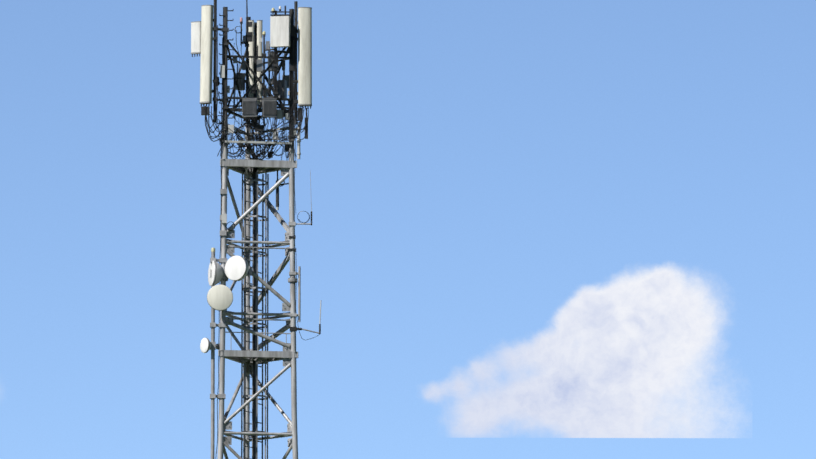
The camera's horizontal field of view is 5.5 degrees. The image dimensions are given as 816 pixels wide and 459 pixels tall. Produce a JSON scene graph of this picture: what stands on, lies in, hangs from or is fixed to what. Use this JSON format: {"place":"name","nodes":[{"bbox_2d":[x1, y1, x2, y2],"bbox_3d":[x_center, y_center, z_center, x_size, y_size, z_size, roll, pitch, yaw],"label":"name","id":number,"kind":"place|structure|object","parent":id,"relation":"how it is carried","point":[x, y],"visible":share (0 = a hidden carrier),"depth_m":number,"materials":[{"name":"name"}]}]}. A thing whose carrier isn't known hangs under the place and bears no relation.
{"place":"outdoors","nodes":[
{"label":"outdoors","id":0,"kind":"place"},
{"bbox_2d":[213,0,297,130],"bbox_3d":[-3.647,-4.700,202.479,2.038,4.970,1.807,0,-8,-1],"label":"antenna mounting frame","id":1,"kind":"object","parent":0,"point":[293,13],"visible":0.62,"depth_m":201.80,"materials":[{"name":"grey metal"}]},
{"bbox_2d":[0,0,815,458],"label":"sky","id":2,"kind":"structure","parent":0,"point":[475,167],"materials":[{"name":"blue"}]},
{"bbox_2d":[425,267,720,437],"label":"cloud","id":3,"kind":"structure","parent":0,"point":[623,356],"depth_m":6004.85,"materials":[{"name":"white"}]},
{"label":"ground","id":4,"kind":"structure","parent":0,"visible":0},
{"bbox_2d":[217,115,297,458],"bbox_3d":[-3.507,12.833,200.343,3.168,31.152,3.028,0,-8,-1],"label":"lattice tower","id":5,"kind":"structure","parent":4,"relation":"on","point":[224,423],"depth_m":201.14,"materials":[{"name":"grey metal"}]},
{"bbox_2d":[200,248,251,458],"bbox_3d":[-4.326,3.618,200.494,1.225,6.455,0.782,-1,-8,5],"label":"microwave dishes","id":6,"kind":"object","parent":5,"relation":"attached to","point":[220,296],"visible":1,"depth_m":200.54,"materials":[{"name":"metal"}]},
{"bbox_2d":[191,5,311,108],"bbox_3d":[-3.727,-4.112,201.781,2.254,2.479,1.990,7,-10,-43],"label":"panel antennas","id":7,"kind":"object","parent":5,"relation":"attached to","point":[202,37],"visible":0.83,"depth_m":201.66,"materials":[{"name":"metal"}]},
{"bbox_2d":[201,22,307,222],"bbox_3d":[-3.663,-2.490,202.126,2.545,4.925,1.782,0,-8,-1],"label":"radio units","id":8,"kind":"object","parent":5,"relation":"attached to","point":[249,107],"visible":0.77,"depth_m":201.62,"materials":[{"name":"metal"}]},
{"bbox_2d":[224,170,291,458],"bbox_3d":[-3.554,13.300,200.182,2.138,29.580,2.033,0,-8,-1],"label":"ladder cage","id":9,"kind":"object","parent":5,"relation":"on","point":[244,363],"visible":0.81,"depth_m":201.60,"materials":[{"name":"metal"}]},
{"bbox_2d":[218,159,297,362],"bbox_3d":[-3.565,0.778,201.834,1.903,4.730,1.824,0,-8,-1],"label":"platforms","id":10,"kind":"object","parent":5,"relation":"attached to","point":[241,165],"visible":0.73,"depth_m":201.37,"materials":[{"name":"metal"}]},
{"bbox_2d":[204,25,319,458],"bbox_3d":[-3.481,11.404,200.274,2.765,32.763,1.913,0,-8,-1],"label":"cables","id":11,"kind":"object","parent":5,"relation":"attached to","point":[291,125],"visible":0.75,"depth_m":201.64,"materials":[{"name":"black rubber"}]},
{"bbox_2d":[220,170,320,333],"bbox_3d":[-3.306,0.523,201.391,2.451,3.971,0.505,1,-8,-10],"label":"antennas","id":12,"kind":"object","parent":5,"relation":"attached to","point":[223,232],"visible":0.9,"depth_m":201.21,"materials":[{"name":"metal"}]}
]}

